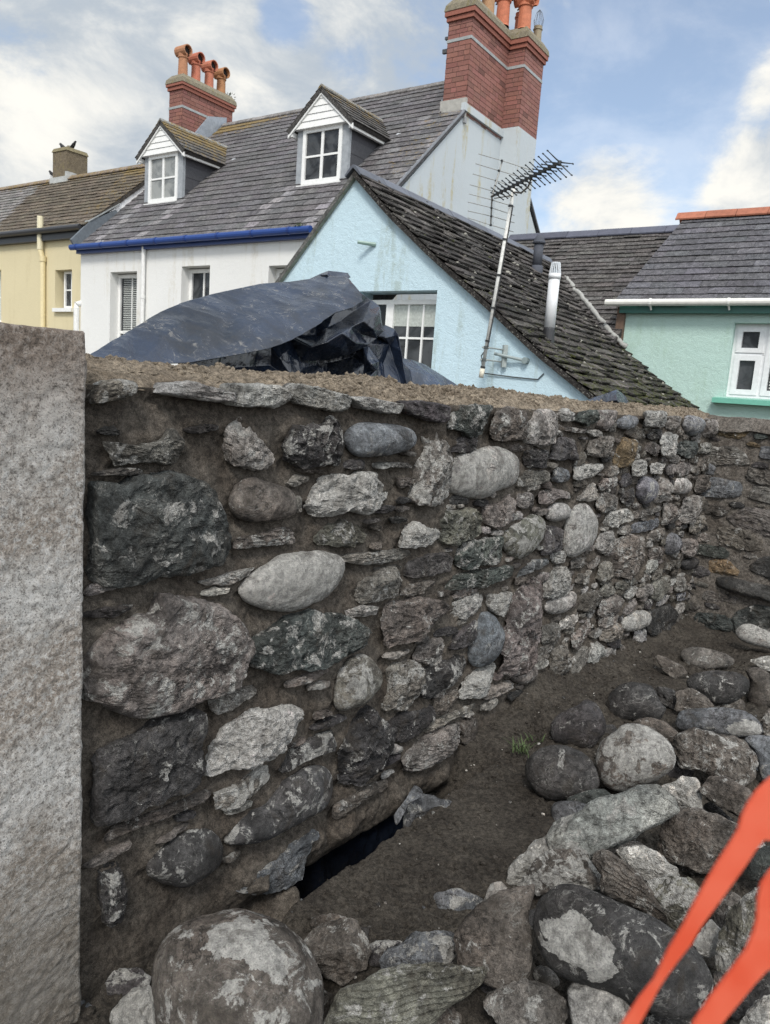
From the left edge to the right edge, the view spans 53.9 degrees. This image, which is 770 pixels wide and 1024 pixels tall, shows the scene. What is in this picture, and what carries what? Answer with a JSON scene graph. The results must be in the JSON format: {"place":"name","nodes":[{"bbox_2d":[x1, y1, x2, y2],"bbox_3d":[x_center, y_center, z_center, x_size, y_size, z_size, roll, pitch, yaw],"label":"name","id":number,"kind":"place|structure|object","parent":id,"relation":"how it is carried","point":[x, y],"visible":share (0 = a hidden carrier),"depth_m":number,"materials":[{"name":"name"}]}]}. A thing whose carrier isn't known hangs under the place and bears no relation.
{"place":"outdoors","nodes":[
{"label":"outdoors","id":0,"kind":"place"},
{"bbox_2d":[0,145,144,330],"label":"yellow house","id":1,"kind":"structure","parent":0,"point":[44,224],"depth_m":15.15,"materials":[{"name":"paint"}]},
{"bbox_2d":[0,272,0,321],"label":"window","id":2,"kind":"structure","parent":1,"relation":"in","point":[0,272],"depth_m":16.07,"materials":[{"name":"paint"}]},
{"bbox_2d":[52,271,73,311],"bbox_3d":[-6.112,-4.243,14.593,0.620,0.780,0.260,10,11,34],"label":"window","id":3,"kind":"structure","parent":1,"relation":"in","point":[67,275],"depth_m":14.71,"materials":[{"name":"paint"}]},
{"bbox_2d":[68,0,548,365],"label":"white house","id":4,"kind":"structure","parent":0,"point":[222,202],"depth_m":12.69,"materials":[{"name":"paint"}]},
{"bbox_2d":[118,274,136,336],"bbox_3d":[-4.529,-3.203,13.564,0.740,2.020,0.064,10,11,34],"label":"window","id":5,"kind":"structure","parent":4,"relation":"in","point":[127,284],"depth_m":13.56,"materials":[{"name":"paint"}]},
{"bbox_2d":[189,269,209,299],"bbox_3d":[-2.982,-3.395,12.472,0.670,1.160,0.064,10,11,34],"label":"window","id":6,"kind":"structure","parent":4,"relation":"in","point":[199,280],"depth_m":12.49,"materials":[{"name":"paint"}]},
{"bbox_2d":[276,269,283,279],"bbox_3d":[-1.391,-3.034,11.409,0.680,1.210,0.064,10,11,34],"label":"window","id":7,"kind":"structure","parent":4,"relation":"in","point":[278,271],"depth_m":11.47,"materials":[{"name":"paint"}]},
{"bbox_2d":[0,0,769,232],"label":"sky","id":8,"kind":"structure","parent":0,"point":[660,109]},
{"bbox_2d":[71,614,769,1023],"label":"ground","id":9,"kind":"structure","parent":0,"point":[503,824],"depth_m":2.61,"materials":[{"name":"soil"}]},
{"bbox_2d":[0,322,86,1023],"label":"granite gate post","id":10,"kind":"object","parent":9,"relation":"on","point":[43,373],"visible":1,"depth_m":1.61,"materials":[{"name":"grey stone"}]},
{"bbox_2d":[81,1000,91,1007],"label":"gap stone","id":11,"kind":"object","parent":9,"relation":"on","point":[87,1004],"visible":0.09,"depth_m":1.88,"materials":[{"name":"grey stone"}]},
{"bbox_2d":[104,967,150,995],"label":"gap stone","id":12,"kind":"object","parent":9,"relation":"on","point":[123,981],"visible":0.83,"depth_m":1.95,"materials":[{"name":"grey stone"}]},
{"bbox_2d":[109,985,155,1023],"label":"loose stone","id":13,"kind":"object","parent":9,"relation":"on","point":[134,1005],"visible":0.97,"depth_m":1.78,"materials":[{"name":"grey stone"}]},
{"bbox_2d":[151,908,323,1023],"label":"boulder","id":14,"kind":"object","parent":9,"relation":"on","point":[236,966],"visible":1,"depth_m":1.59,"materials":[{"name":"stone"}]},
{"bbox_2d":[242,886,299,920],"bbox_3d":[-0.382,1.285,2.399,0.239,0.189,0.176,3,9,-8],"label":"stone block","id":15,"kind":"object","parent":9,"relation":"on","point":[278,905],"depth_m":2.38,"materials":[{"name":"stone"}]},
{"bbox_2d":[323,988,331,1004],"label":"gap stone","id":16,"kind":"object","parent":9,"relation":"on","point":[327,995],"visible":0.06,"depth_m":1.89,"materials":[{"name":"grey stone"}]},
{"bbox_2d":[310,913,346,928],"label":"gap stone","id":17,"kind":"object","parent":9,"relation":"on","point":[318,920],"visible":0.27,"depth_m":2.06,"materials":[{"name":"grey stone"}]},
{"bbox_2d":[303,918,371,985],"bbox_3d":[-0.123,1.110,1.941,0.178,0.142,0.130,4,9,0],"label":"loose stone","id":18,"kind":"object","parent":9,"relation":"on","point":[340,949],"visible":0.96,"depth_m":1.90,"materials":[{"name":"grey stone"}]},
{"bbox_2d":[360,927,368,939],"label":"gap stone","id":19,"kind":"object","parent":9,"relation":"on","point":[365,930],"visible":0.09,"depth_m":2.04,"materials":[{"name":"grey stone"}]},
{"bbox_2d":[368,940,401,966],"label":"gap stone","id":20,"kind":"object","parent":9,"relation":"on","point":[379,948],"visible":0.32,"depth_m":1.95,"materials":[{"name":"grey stone"}]},
{"bbox_2d":[79,353,718,1000],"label":"stone wall","id":21,"kind":"structure","parent":9,"relation":"on","point":[325,613],"depth_m":2.31,"materials":[{"name":"grey stone"}]},
{"bbox_2d":[293,808,406,898],"bbox_3d":[-0.151,1.232,2.726,0.099,0.285,1.400,11,11,38],"label":"damp proof sheet","id":22,"kind":"object","parent":21,"relation":"hanging from","point":[337,860],"visible":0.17,"depth_m":2.73,"materials":[{"name":"plastic"}]},
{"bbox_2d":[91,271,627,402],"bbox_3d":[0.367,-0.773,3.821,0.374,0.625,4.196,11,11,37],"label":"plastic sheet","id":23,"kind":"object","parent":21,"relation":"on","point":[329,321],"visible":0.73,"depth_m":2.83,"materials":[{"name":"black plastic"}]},
{"bbox_2d":[322,961,486,1023],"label":"loose stone","id":24,"kind":"object","parent":9,"relation":"on","point":[425,993],"visible":1,"depth_m":1.68,"materials":[{"name":"grey stone"}]},
{"bbox_2d":[394,785,422,824],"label":"loose stone","id":25,"kind":"object","parent":9,"relation":"on","point":[415,792],"visible":1,"depth_m":2.63,"materials":[{"name":"grey stone"}]},
{"bbox_2d":[379,930,455,968],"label":"loose stone","id":26,"kind":"object","parent":9,"relation":"on","point":[416,947],"visible":0.69,"depth_m":1.86,"materials":[{"name":"grey stone"}]},
{"bbox_2d":[403,793,451,826],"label":"loose stone","id":27,"kind":"object","parent":9,"relation":"on","point":[423,804],"visible":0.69,"depth_m":2.71,"materials":[{"name":"grey stone"}]},
{"bbox_2d":[435,1006,461,1023],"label":"gap stone","id":28,"kind":"object","parent":9,"relation":"on","point":[451,1015],"visible":0.36,"depth_m":1.76,"materials":[{"name":"grey stone"}]},
{"bbox_2d":[433,888,482,910],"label":"gap stone","id":29,"kind":"object","parent":9,"relation":"on","point":[457,899],"visible":0.9,"depth_m":2.17,"materials":[{"name":"grey stone"}]},
{"bbox_2d":[479,983,494,992],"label":"gap stone","id":30,"kind":"object","parent":9,"relation":"on","point":[484,988],"visible":0.03,"depth_m":1.85,"materials":[{"name":"grey stone"}]},
{"bbox_2d":[453,883,534,988],"bbox_3d":[0.267,1.022,1.839,0.189,0.233,0.194,6,9,14],"label":"loose stone","id":31,"kind":"object","parent":9,"relation":"on","point":[493,935],"visible":0.94,"depth_m":1.79,"materials":[{"name":"grey stone"}]},
{"bbox_2d":[482,881,506,901],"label":"loose stone","id":32,"kind":"object","parent":9,"relation":"on","point":[495,887],"visible":0.48,"depth_m":2.17,"materials":[{"name":"grey stone"}]},
{"bbox_2d":[508,733,535,757],"bbox_3d":[0.553,0.954,3.088,0.128,0.054,0.112,0,10,-26],"label":"grass tuft","id":33,"kind":"object","parent":9,"relation":"on","point":[522,747],"visible":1,"depth_m":3.10,"materials":[{"name":"green plant"}]},
{"bbox_2d":[483,978,568,1023],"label":"loose stone","id":34,"kind":"object","parent":9,"relation":"on","point":[524,1001],"visible":1,"depth_m":1.70,"materials":[{"name":"grey stone"}]},
{"bbox_2d":[506,836,548,885],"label":"loose stone","id":35,"kind":"object","parent":9,"relation":"on","point":[519,866],"visible":0.69,"depth_m":2.28,"materials":[{"name":"grey stone"}]},
{"bbox_2d":[291,650,767,982],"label":"stone chips","id":36,"kind":"object","parent":9,"relation":"on","point":[424,907],"visible":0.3,"depth_m":2.64,"materials":[{"name":"grey stone"}]},
{"bbox_2d":[526,732,545,742],"bbox_3d":[0.635,0.952,3.184,0.098,0.039,0.089,4,9,0],"label":"grass tuft","id":37,"kind":"object","parent":9,"relation":"on","point":[534,735],"visible":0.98,"depth_m":3.20,"materials":[{"name":"green plant"}]},
{"bbox_2d":[533,965,559,987],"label":"boulder","id":38,"kind":"object","parent":9,"relation":"on","point":[544,975],"visible":0.88,"depth_m":1.86,"materials":[{"name":"stone"}]},
{"bbox_2d":[521,846,600,895],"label":"loose stone","id":39,"kind":"object","parent":9,"relation":"on","point":[547,871],"visible":0.84,"depth_m":2.18,"materials":[{"name":"grey stone"}]},
{"bbox_2d":[525,745,599,800],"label":"boulder","id":40,"kind":"object","parent":9,"relation":"on","point":[558,772],"visible":0.94,"depth_m":2.75,"materials":[{"name":"stone"}]},
{"bbox_2d":[551,801,585,820],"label":"gap stone","id":41,"kind":"object","parent":9,"relation":"on","point":[560,809],"visible":0.44,"depth_m":2.65,"materials":[{"name":"grey stone"}]},
{"bbox_2d":[550,699,605,747],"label":"loose stone","id":42,"kind":"object","parent":9,"relation":"on","point":[582,724],"visible":0.99,"depth_m":3.15,"materials":[{"name":"grey stone"}]},
{"bbox_2d":[567,789,610,803],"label":"loose stone","id":43,"kind":"object","parent":9,"relation":"on","point":[586,797],"visible":0.43,"depth_m":2.69,"materials":[{"name":"grey stone"}]},
{"bbox_2d":[567,982,630,1023],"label":"loose stone","id":44,"kind":"object","parent":9,"relation":"on","point":[588,1004],"visible":0.84,"depth_m":1.65,"materials":[{"name":"grey stone"}]},
{"bbox_2d":[593,890,615,899],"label":"gap stone","id":45,"kind":"object","parent":9,"relation":"on","point":[599,891],"visible":0.01,"depth_m":2.21,"materials":[{"name":"grey stone"}]},
{"bbox_2d":[605,724,616,733],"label":"gap stone","id":46,"kind":"object","parent":9,"relation":"on","point":[611,728],"visible":0.23,"depth_m":3.31,"materials":[{"name":"grey stone"}]},
{"bbox_2d":[546,784,679,856],"bbox_3d":[0.688,0.947,2.316,0.395,0.274,0.190,4,9,0],"label":"loose stone","id":47,"kind":"object","parent":9,"relation":"on","point":[592,827],"visible":0.94,"depth_m":2.25,"materials":[{"name":"grey stone"}]},
{"bbox_2d":[533,884,713,1019],"bbox_3d":[0.530,0.988,1.711,0.395,0.198,0.185,8,10,25],"label":"boulder","id":48,"kind":"object","parent":9,"relation":"on","point":[588,937],"visible":0.92,"depth_m":1.66,"materials":[{"name":"stone"}]},
{"bbox_2d":[606,841,643,852],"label":"gap stone","id":49,"kind":"object","parent":9,"relation":"on","point":[629,843],"visible":0.1,"depth_m":2.44,"materials":[{"name":"grey stone"}]},
{"bbox_2d":[592,848,666,921],"bbox_3d":[0.671,1.021,2.078,0.216,0.130,0.100,9,10,26],"label":"loose stone","id":50,"kind":"object","parent":9,"relation":"on","point":[621,880],"visible":0.99,"depth_m":2.06,"materials":[{"name":"grey stone"}]},
{"bbox_2d":[595,723,675,790],"bbox_3d":[0.936,0.925,2.848,0.282,0.252,0.205,4,9,0],"label":"boulder","id":51,"kind":"object","parent":9,"relation":"on","point":[629,755],"visible":0.98,"depth_m":2.77,"materials":[{"name":"stone"}]},
{"bbox_2d":[606,682,665,720],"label":"boulder","id":52,"kind":"object","parent":9,"relation":"on","point":[632,701],"visible":0.91,"depth_m":3.48,"materials":[{"name":"stone"}]},
{"bbox_2d":[615,844,679,880],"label":"loose stone","id":53,"kind":"object","parent":9,"relation":"on","point":[646,863],"visible":0.87,"depth_m":2.20,"materials":[{"name":"grey stone"}]},
{"bbox_2d":[632,717,677,742],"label":"gap stone","id":54,"kind":"object","parent":9,"relation":"on","point":[667,731],"visible":0.33,"depth_m":3.31,"materials":[{"name":"grey stone"}]},
{"bbox_2d":[655,686,676,710],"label":"loose stone","id":55,"kind":"object","parent":9,"relation":"on","point":[667,697],"visible":0.79,"depth_m":3.71,"materials":[{"name":"grey stone"}]},
{"bbox_2d":[644,1014,691,1023],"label":"loose stone","id":56,"kind":"object","parent":9,"relation":"on","point":[652,1019],"visible":0.57,"depth_m":1.74,"materials":[{"name":"grey stone"}]},
{"bbox_2d":[655,655,686,678],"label":"loose stone","id":57,"kind":"object","parent":9,"relation":"on","point":[672,668],"visible":1,"depth_m":4.20,"materials":[{"name":"grey stone"}]},
{"bbox_2d":[647,874,700,931],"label":"loose stone","id":58,"kind":"object","parent":9,"relation":"on","point":[675,896],"visible":0.76,"depth_m":2.04,"materials":[{"name":"grey stone"}]},
{"bbox_2d":[667,761,694,778],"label":"gap stone","id":59,"kind":"object","parent":9,"relation":"on","point":[676,772],"visible":0.38,"depth_m":3.00,"materials":[{"name":"grey stone"}]},
{"bbox_2d":[662,776,702,808],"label":"loose stone","id":60,"kind":"object","parent":9,"relation":"on","point":[683,791],"visible":0.81,"depth_m":2.63,"materials":[{"name":"grey stone"}]},
{"bbox_2d":[674,688,713,711],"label":"loose stone","id":61,"kind":"object","parent":9,"relation":"on","point":[689,698],"visible":0.88,"depth_m":3.62,"materials":[{"name":"grey stone"}]},
{"bbox_2d":[657,807,737,873],"bbox_3d":[0.962,1.003,2.319,0.224,0.190,0.169,10,11,32],"label":"loose stone","id":62,"kind":"object","parent":9,"relation":"on","point":[695,839],"visible":0.86,"depth_m":2.28,"materials":[{"name":"grey stone"}]},
{"bbox_2d":[692,919,720,957],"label":"loose stone","id":63,"kind":"object","parent":9,"relation":"on","point":[705,941],"visible":0.82,"depth_m":1.93,"materials":[{"name":"grey stone"}]},
{"bbox_2d":[681,647,734,668],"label":"loose stone","id":64,"kind":"object","parent":9,"relation":"on","point":[702,657],"visible":0.98,"depth_m":4.43,"materials":[{"name":"grey stone"}]},
{"bbox_2d":[671,727,758,785],"bbox_3d":[1.283,0.950,2.945,0.317,0.196,0.159,7,9,15],"label":"loose stone","id":65,"kind":"object","parent":9,"relation":"on","point":[712,753],"visible":0.92,"depth_m":2.91,"materials":[{"name":"grey stone"}]},
{"bbox_2d":[686,670,749,704],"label":"boulder","id":66,"kind":"object","parent":9,"relation":"on","point":[719,687],"visible":0.89,"depth_m":3.73,"materials":[{"name":"stone"}]},
{"bbox_2d":[703,802,733,821],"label":"loose stone","id":67,"kind":"object","parent":9,"relation":"on","point":[710,807],"visible":0.55,"depth_m":2.63,"materials":[{"name":"grey stone"}]},
{"bbox_2d":[676,707,762,736],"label":"loose stone","id":68,"kind":"object","parent":9,"relation":"on","point":[730,721],"visible":0.9,"depth_m":3.31,"materials":[{"name":"grey stone"}]},
{"bbox_2d":[698,776,753,817],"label":"loose stone","id":69,"kind":"object","parent":9,"relation":"on","point":[730,795],"visible":0.91,"depth_m":2.55,"materials":[{"name":"grey stone"}]},
{"bbox_2d":[687,414,769,632],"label":"garden end wall","id":70,"kind":"structure","parent":9,"relation":"on","point":[729,591],"depth_m":5.19,"materials":[{"name":"stone"}]},
{"bbox_2d":[713,698,744,709],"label":"gap stone","id":71,"kind":"object","parent":9,"relation":"on","point":[739,704],"visible":0.44,"depth_m":3.73,"materials":[{"name":"grey stone"}]},
{"bbox_2d":[715,886,758,973],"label":"loose stone","id":72,"kind":"object","parent":9,"relation":"on","point":[734,932],"visible":0.62,"depth_m":1.86,"materials":[{"name":"grey stone"}]},
{"bbox_2d":[728,977,769,1019],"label":"loose stone","id":73,"kind":"object","parent":9,"relation":"on","point":[760,989],"visible":0.62,"depth_m":1.78,"materials":[{"name":"grey stone"}]},
{"bbox_2d":[735,624,769,648],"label":"loose stone","id":74,"kind":"object","parent":9,"relation":"on","point":[752,634],"visible":1,"depth_m":4.74,"materials":[{"name":"grey stone"}]},
{"bbox_2d":[740,994,769,1023],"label":"loose stone","id":75,"kind":"object","parent":9,"relation":"on","point":[758,1011],"visible":1,"depth_m":1.63,"materials":[{"name":"grey stone"}]},
{"bbox_2d":[744,846,769,881],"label":"loose stone","id":76,"kind":"object","parent":9,"relation":"on","point":[757,868],"visible":0.77,"depth_m":2.23,"materials":[{"name":"grey stone"}]},
{"bbox_2d":[744,735,769,781],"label":"boulder","id":77,"kind":"object","parent":9,"relation":"on","point":[759,745],"visible":0.91,"depth_m":2.96,"materials":[{"name":"stone"}]},
{"bbox_2d":[746,667,769,706],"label":"loose stone","id":78,"kind":"object","parent":9,"relation":"on","point":[759,689],"visible":0.95,"depth_m":3.88,"materials":[{"name":"grey stone"}]},
{"bbox_2d":[751,656,769,670],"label":"loose stone","id":79,"kind":"object","parent":9,"relation":"on","point":[762,662],"visible":0.98,"depth_m":4.40,"materials":[{"name":"grey stone"}]},
{"bbox_2d":[761,708,769,735],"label":"loose stone","id":80,"kind":"object","parent":9,"relation":"on","point":[765,721],"visible":0.94,"depth_m":3.35,"materials":[{"name":"grey stone"}]},
{"bbox_2d":[604,206,769,418],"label":"green house","id":81,"kind":"structure","parent":0,"point":[692,300],"depth_m":9.32,"materials":[{"name":"paint"}]},
{"bbox_2d":[711,324,769,405],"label":"window","id":82,"kind":"structure","parent":81,"relation":"in","point":[749,373],"depth_m":9.00,"materials":[{"name":"paint"}]},
{"bbox_2d":[621,777,769,1023],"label":"barrier netting","id":83,"kind":"object","parent":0,"point":[748,970],"visible":1,"depth_m":0.29,"materials":[{"name":"orange plastic"}]},
{"label":"terrain","id":84,"kind":"structure","parent":0,"visible":0},
{"bbox_2d":[275,164,704,412],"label":"blue house","id":85,"kind":"structure","parent":84,"relation":"on","point":[382,242],"depth_m":7.64,"materials":[{"name":"paint"}]},
{"bbox_2d":[372,300,389,325],"bbox_3d":[-0.106,-1.493,7.981,0.310,1.430,0.064,10,11,34],"label":"window","id":86,"kind":"structure","parent":85,"relation":"in","point":[384,305],"depth_m":7.84,"materials":[{"name":"paint"}]},
{"bbox_2d":[389,299,436,367],"bbox_3d":[0.278,-1.425,7.723,0.625,1.430,0.064,10,11,34],"label":"window","id":87,"kind":"structure","parent":85,"relation":"in","point":[413,321],"depth_m":7.66,"materials":[{"name":"paint"}]},
{"bbox_2d":[468,150,573,379],"bbox_3d":[1.240,-2.129,6.473,0.558,1.978,1.381,0,10,-24],"label":"tv aerial","id":88,"kind":"object","parent":85,"relation":"attached to","point":[503,361],"visible":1,"depth_m":6.63,"materials":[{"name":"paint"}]},
{"bbox_2d":[531,235,545,272],"bbox_3d":[2.086,-3.474,10.353,0.182,0.596,0.183,4,9,0],"label":"dark flue","id":89,"kind":"object","parent":85,"relation":"on","point":[539,242],"visible":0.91,"depth_m":10.29,"materials":[{"name":"grey metal"}]},
{"bbox_2d":[543,262,560,342],"bbox_3d":[1.581,-1.937,7.198,0.119,0.835,0.118,4,9,0],"label":"white flue","id":90,"kind":"object","parent":85,"relation":"on","point":[554,277],"visible":0.95,"depth_m":7.15,"materials":[{"name":"paint"}]},
{"bbox_2d":[509,225,677,348],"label":"slate roofed range","id":91,"kind":"structure","parent":84,"relation":"on","point":[599,267],"depth_m":11.20,"materials":[{"name":"grey stone"}]},
{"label":"gap stone","id":92,"kind":"object","parent":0,"visible":0},
{"bbox_2d":[713,892,741,928],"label":"loose stone","id":93,"kind":"object","parent":92,"relation":"on","point":[728,901],"visible":0.62,"depth_m":2.09,"materials":[{"name":"grey stone"}]},
{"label":"gap stone","id":94,"kind":"object","parent":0,"visible":0},
{"bbox_2d":[713,971,724,986],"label":"loose stone","id":95,"kind":"object","parent":94,"relation":"on","point":[718,976],"visible":0.44,"depth_m":1.88,"materials":[{"name":"grey stone"}]}
]}

